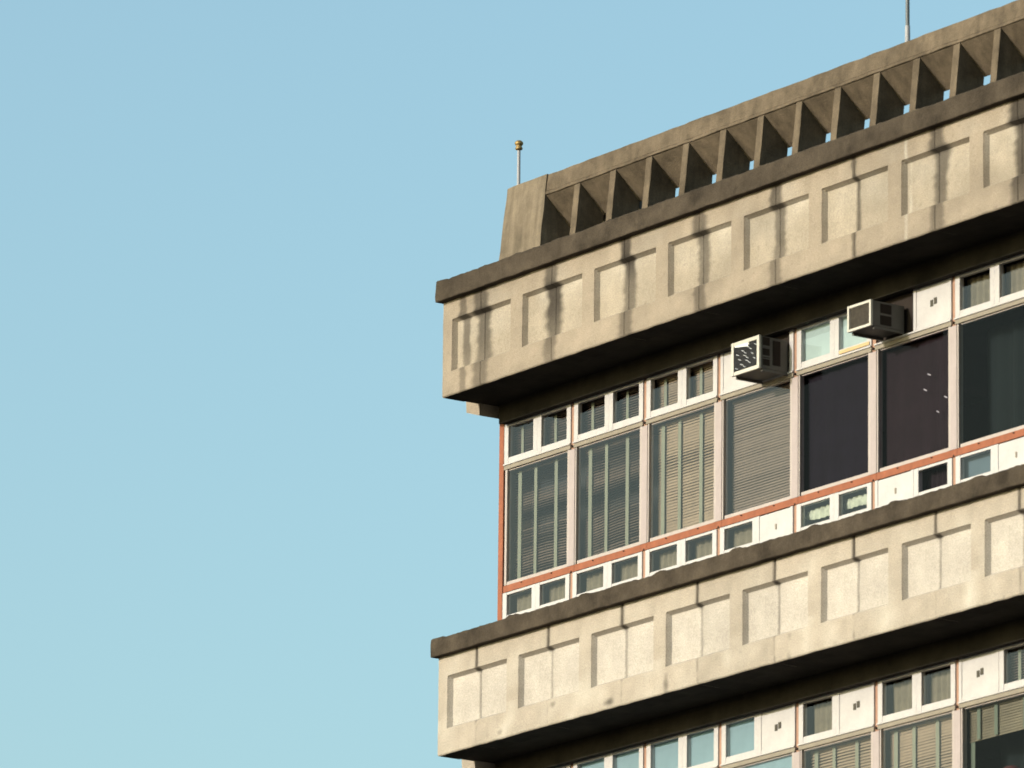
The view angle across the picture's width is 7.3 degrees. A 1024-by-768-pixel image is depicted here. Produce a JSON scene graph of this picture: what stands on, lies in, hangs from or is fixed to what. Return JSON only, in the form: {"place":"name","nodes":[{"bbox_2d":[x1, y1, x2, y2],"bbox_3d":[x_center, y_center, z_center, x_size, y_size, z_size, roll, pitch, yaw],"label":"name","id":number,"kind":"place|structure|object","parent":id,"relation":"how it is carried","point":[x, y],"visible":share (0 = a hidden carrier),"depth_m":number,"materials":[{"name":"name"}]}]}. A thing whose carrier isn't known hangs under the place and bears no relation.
{"place":"outdoors","nodes":[
{"label":"outdoors","id":0,"kind":"place"},
{"bbox_2d":[0,0,1015,767],"label":"sky","id":1,"kind":"structure","parent":0,"point":[244,505],"materials":[{"name":"blue"}]},
{"bbox_2d":[1004,765,1018,767],"bbox_3d":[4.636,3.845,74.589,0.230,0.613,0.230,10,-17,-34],"label":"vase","id":2,"kind":"object","parent":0,"point":[1011,766],"visible":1,"depth_m":74.59,"materials":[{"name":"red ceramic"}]},
{"label":"ground","id":3,"kind":"structure","parent":0,"visible":0},
{"bbox_2d":[430,0,1023,767],"bbox_3d":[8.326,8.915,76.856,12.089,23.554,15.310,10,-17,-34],"label":"office building","id":4,"kind":"structure","parent":3,"relation":"on","point":[814,558],"depth_m":77.91,"materials":[{"name":"beige concrete"}]},
{"bbox_2d":[515,140,522,184],"bbox_3d":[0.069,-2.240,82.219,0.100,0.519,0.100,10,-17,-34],"label":"lightning rod","id":5,"kind":"object","parent":4,"relation":"on","point":[518,144],"visible":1,"depth_m":82.23,"materials":[{"name":"silver metal"}]},
{"bbox_2d":[502,584,545,618],"bbox_3d":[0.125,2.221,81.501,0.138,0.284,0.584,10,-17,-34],"label":"window","id":6,"kind":"structure","parent":4,"relation":"in","point":[526,601],"depth_m":81.58,"materials":[{"name":"white paint"}]},
{"bbox_2d":[504,415,547,463],"bbox_3d":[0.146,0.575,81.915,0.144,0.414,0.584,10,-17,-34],"label":"window","id":7,"kind":"structure","parent":4,"relation":"in","point":[508,457],"depth_m":82.00,"materials":[{"name":"white paint"}]},
{"bbox_2d":[504,450,595,585],"bbox_3d":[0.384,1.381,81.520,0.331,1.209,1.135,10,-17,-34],"label":"window","id":8,"kind":"structure","parent":4,"relation":"in","point":[549,495],"depth_m":81.66,"materials":[{"name":"beige paint"}]},
{"bbox_2d":[535,574,570,609],"bbox_3d":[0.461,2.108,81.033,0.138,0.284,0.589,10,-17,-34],"label":"window","id":9,"kind":"structure","parent":4,"relation":"in","point":[560,592],"depth_m":81.12,"materials":[{"name":"white paint"}]},
{"bbox_2d":[537,403,571,452],"bbox_3d":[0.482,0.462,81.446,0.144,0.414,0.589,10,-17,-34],"label":"window","id":10,"kind":"structure","parent":4,"relation":"in","point":[541,447],"depth_m":81.54,"materials":[{"name":"white paint"}]},
{"bbox_2d":[557,764,570,767],"bbox_3d":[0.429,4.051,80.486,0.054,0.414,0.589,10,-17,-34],"label":"window","id":11,"kind":"structure","parent":4,"relation":"in","point":[569,765],"depth_m":80.33,"materials":[{"name":"white paint"}]},
{"bbox_2d":[573,754,607,767],"bbox_3d":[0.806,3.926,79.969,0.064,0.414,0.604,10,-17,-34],"label":"window","id":12,"kind":"structure","parent":4,"relation":"in","point":[601,761],"depth_m":80.00,"materials":[{"name":"teal glass"}]},
{"bbox_2d":[572,562,616,597],"bbox_3d":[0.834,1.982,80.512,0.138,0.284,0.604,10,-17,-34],"label":"window","id":13,"kind":"structure","parent":4,"relation":"in","point":[596,581],"depth_m":80.61,"materials":[{"name":"white paint"}]},
{"bbox_2d":[574,391,618,440],"bbox_3d":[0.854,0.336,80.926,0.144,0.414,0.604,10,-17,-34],"label":"window","id":14,"kind":"structure","parent":4,"relation":"in","point":[578,435],"depth_m":81.02,"materials":[{"name":"white paint"}]},
{"bbox_2d":[574,426,667,563],"bbox_3d":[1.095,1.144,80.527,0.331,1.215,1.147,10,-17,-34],"label":"window","id":15,"kind":"structure","parent":4,"relation":"in","point":[620,517],"depth_m":80.69,"materials":[{"name":"beige paint"}]},
{"bbox_2d":[607,552,642,587],"bbox_3d":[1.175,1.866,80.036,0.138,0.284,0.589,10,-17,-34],"label":"window","id":16,"kind":"structure","parent":4,"relation":"in","point":[633,570],"depth_m":80.14,"materials":[{"name":"white paint"}]},
{"bbox_2d":[608,744,643,767],"bbox_3d":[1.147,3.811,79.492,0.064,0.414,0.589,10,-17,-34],"label":"window","id":17,"kind":"structure","parent":4,"relation":"in","point":[633,757],"depth_m":79.53,"materials":[{"name":"teal glass"}]},
{"bbox_2d":[609,379,643,429],"bbox_3d":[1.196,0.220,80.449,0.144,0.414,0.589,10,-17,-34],"label":"window","id":18,"kind":"structure","parent":4,"relation":"in","point":[613,423],"depth_m":80.53,"materials":[{"name":"white paint"}]},
{"bbox_2d":[646,734,682,767],"bbox_3d":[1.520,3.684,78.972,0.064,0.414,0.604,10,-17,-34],"label":"window","id":19,"kind":"structure","parent":4,"relation":"in","point":[666,752],"depth_m":79.03,"materials":[{"name":"teal glass"}]},
{"bbox_2d":[645,540,691,576],"bbox_3d":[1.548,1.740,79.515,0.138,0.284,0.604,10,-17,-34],"label":"window","id":20,"kind":"structure","parent":4,"relation":"in","point":[670,559],"depth_m":79.59,"materials":[{"name":"white paint"}]},
{"bbox_2d":[646,367,691,417],"bbox_3d":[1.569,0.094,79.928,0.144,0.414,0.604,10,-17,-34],"label":"window","id":21,"kind":"structure","parent":4,"relation":"in","point":[667,405],"depth_m":80.02,"materials":[{"name":"white paint"}]},
{"bbox_2d":[647,402,716,541],"bbox_3d":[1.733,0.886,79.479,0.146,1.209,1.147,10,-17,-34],"label":"window","id":22,"kind":"structure","parent":4,"relation":"in","point":[698,518],"depth_m":79.61,"materials":[{"name":"beige paint"}]},
{"bbox_2d":[681,529,717,565],"bbox_3d":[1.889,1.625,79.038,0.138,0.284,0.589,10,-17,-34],"label":"window","id":23,"kind":"structure","parent":4,"relation":"in","point":[707,548],"depth_m":79.11,"materials":[{"name":"white paint"}]},
{"bbox_2d":[682,355,718,405],"bbox_3d":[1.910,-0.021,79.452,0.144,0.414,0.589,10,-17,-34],"label":"window","id":24,"kind":"structure","parent":4,"relation":"in","point":[700,385],"depth_m":79.53,"materials":[{"name":"white paint"}]},
{"bbox_2d":[682,724,718,767],"bbox_3d":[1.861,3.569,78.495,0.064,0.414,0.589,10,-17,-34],"label":"window","id":25,"kind":"structure","parent":4,"relation":"in","point":[700,749],"depth_m":78.53,"materials":[{"name":"teal glass"}]},
{"bbox_2d":[720,517,756,553],"bbox_3d":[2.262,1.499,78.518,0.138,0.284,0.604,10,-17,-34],"label":"window","id":26,"kind":"structure","parent":4,"relation":"in","point":[746,536],"depth_m":78.61,"materials":[{"name":"white paint"}]},
{"bbox_2d":[721,713,757,763],"bbox_3d":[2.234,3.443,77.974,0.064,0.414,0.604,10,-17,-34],"label":"window","id":27,"kind":"structure","parent":4,"relation":"in","point":[739,741],"depth_m":78.03,"materials":[{"name":"teal glass"}]},
{"bbox_2d":[722,378,791,519],"bbox_3d":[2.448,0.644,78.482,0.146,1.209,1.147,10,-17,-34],"label":"window","id":28,"kind":"structure","parent":4,"relation":"in","point":[784,432],"depth_m":78.61,"materials":[{"name":"beige paint"}]},
{"bbox_2d":[731,335,787,383],"bbox_3d":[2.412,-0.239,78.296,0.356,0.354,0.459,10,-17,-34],"label":"air conditioner","id":29,"kind":"object","parent":4,"relation":"attached to","point":[758,359],"visible":1,"depth_m":78.17,"materials":[{"name":"grey metal"}]},
{"bbox_2d":[737,752,794,767],"bbox_3d":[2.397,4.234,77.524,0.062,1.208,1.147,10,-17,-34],"label":"window","id":30,"kind":"structure","parent":4,"relation":"in","point":[785,761],"depth_m":77.48,"materials":[{"name":"teal glass"}]},
{"bbox_2d":[796,494,833,531],"bbox_3d":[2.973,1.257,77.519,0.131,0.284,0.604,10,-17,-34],"label":"window","id":31,"kind":"structure","parent":4,"relation":"in","point":[828,510],"depth_m":77.62,"materials":[{"name":"white paint"}]},
{"bbox_2d":[797,316,833,368],"bbox_3d":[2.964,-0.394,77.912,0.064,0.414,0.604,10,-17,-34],"label":"window","id":32,"kind":"structure","parent":4,"relation":"in","point":[815,341],"depth_m":77.96,"materials":[{"name":"white paint"}]},
{"bbox_2d":[799,692,835,743],"bbox_3d":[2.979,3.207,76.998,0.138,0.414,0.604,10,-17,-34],"label":"window","id":33,"kind":"structure","parent":4,"relation":"in","point":[824,712],"depth_m":77.09,"materials":[{"name":"white paint"}]},
{"bbox_2d":[798,352,870,496],"bbox_3d":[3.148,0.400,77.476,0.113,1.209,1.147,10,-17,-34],"label":"window","id":34,"kind":"structure","parent":4,"relation":"in","point":[839,398],"depth_m":77.58,"materials":[{"name":"black glass"}]},
{"bbox_2d":[800,731,873,767],"bbox_3d":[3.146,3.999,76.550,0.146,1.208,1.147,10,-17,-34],"label":"window","id":35,"kind":"structure","parent":4,"relation":"in","point":[856,761],"depth_m":76.71,"materials":[{"name":"beige glass"}]},
{"bbox_2d":[834,312,872,356],"bbox_3d":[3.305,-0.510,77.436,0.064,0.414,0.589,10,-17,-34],"label":"window","id":36,"kind":"structure","parent":4,"relation":"in","point":[842,339],"depth_m":77.60,"materials":[{"name":"white paint"}]},
{"bbox_2d":[834,482,872,520],"bbox_3d":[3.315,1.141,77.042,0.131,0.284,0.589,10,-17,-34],"label":"window","id":37,"kind":"structure","parent":4,"relation":"in","point":[866,499],"depth_m":77.11,"materials":[{"name":"white paint"}]},
{"bbox_2d":[847,299,903,340],"bbox_3d":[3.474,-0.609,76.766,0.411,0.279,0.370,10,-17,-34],"label":"air conditioner","id":38,"kind":"object","parent":4,"relation":"attached to","point":[874,319],"visible":1,"depth_m":76.66,"materials":[{"name":"grey metal"}]},
{"bbox_2d":[878,671,926,722],"bbox_3d":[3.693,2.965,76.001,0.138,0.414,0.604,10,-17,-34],"label":"window","id":39,"kind":"structure","parent":4,"relation":"in","point":[904,691],"depth_m":76.08,"materials":[{"name":"white paint"}]},
{"bbox_2d":[905,0,909,41],"bbox_3d":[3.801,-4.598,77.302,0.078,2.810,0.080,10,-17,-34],"label":"antenna","id":40,"kind":"object","parent":4,"relation":"on","point":[907,20],"visible":1,"depth_m":77.01,"materials":[{"name":"metal"}]},
{"bbox_2d":[877,326,950,472],"bbox_3d":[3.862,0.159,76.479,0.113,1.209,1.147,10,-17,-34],"label":"window","id":41,"kind":"structure","parent":4,"relation":"in","point":[915,430],"depth_m":76.58,"materials":[{"name":"black glass"}]},
{"bbox_2d":[880,710,955,767],"bbox_3d":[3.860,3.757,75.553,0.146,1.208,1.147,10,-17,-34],"label":"window","id":42,"kind":"structure","parent":4,"relation":"in","point":[914,734],"depth_m":75.72,"materials":[{"name":"beige glass"}]},
{"bbox_2d":[914,458,952,496],"bbox_3d":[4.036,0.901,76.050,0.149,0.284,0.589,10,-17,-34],"label":"window","id":43,"kind":"structure","parent":4,"relation":"in","point":[937,479],"depth_m":76.13,"materials":[{"name":"white paint"}]},
{"bbox_2d":[917,660,956,712],"bbox_3d":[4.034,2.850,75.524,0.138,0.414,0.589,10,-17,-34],"label":"window","id":44,"kind":"structure","parent":4,"relation":"in","point":[944,681],"depth_m":75.60,"materials":[{"name":"white paint"}]},
{"bbox_2d":[956,445,994,483],"bbox_3d":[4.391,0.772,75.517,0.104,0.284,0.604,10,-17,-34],"label":"window","id":45,"kind":"structure","parent":4,"relation":"in","point":[984,464],"depth_m":75.60,"materials":[{"name":"white paint"}]},
{"bbox_2d":[955,263,1004,317],"bbox_3d":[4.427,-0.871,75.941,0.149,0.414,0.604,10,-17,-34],"label":"window","id":46,"kind":"structure","parent":4,"relation":"in","point":[981,288],"depth_m":76.04,"materials":[{"name":"white paint"}]},
{"bbox_2d":[957,303,1023,451],"bbox_3d":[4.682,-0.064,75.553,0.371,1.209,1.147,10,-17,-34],"label":"window","id":47,"kind":"structure","parent":4,"relation":"in","point":[1005,343],"depth_m":75.85,"materials":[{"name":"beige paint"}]},
{"bbox_2d":[961,693,1023,767],"bbox_3d":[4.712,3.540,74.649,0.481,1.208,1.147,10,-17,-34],"label":"window","id":48,"kind":"structure","parent":4,"relation":"in","point":[1009,724],"depth_m":74.99,"materials":[{"name":"black glass"}]},
{"bbox_2d":[995,253,1023,304],"bbox_3d":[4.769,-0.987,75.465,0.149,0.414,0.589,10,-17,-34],"label":"window","id":49,"kind":"structure","parent":4,"relation":"in","point":[1015,272],"depth_m":75.61,"materials":[{"name":"white paint"}]},
{"bbox_2d":[999,642,1023,690],"bbox_3d":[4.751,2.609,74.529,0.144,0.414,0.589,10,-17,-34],"label":"window","id":50,"kind":"structure","parent":4,"relation":"in","point":[1003,652],"depth_m":74.68,"materials":[{"name":"white paint"}]}
]}

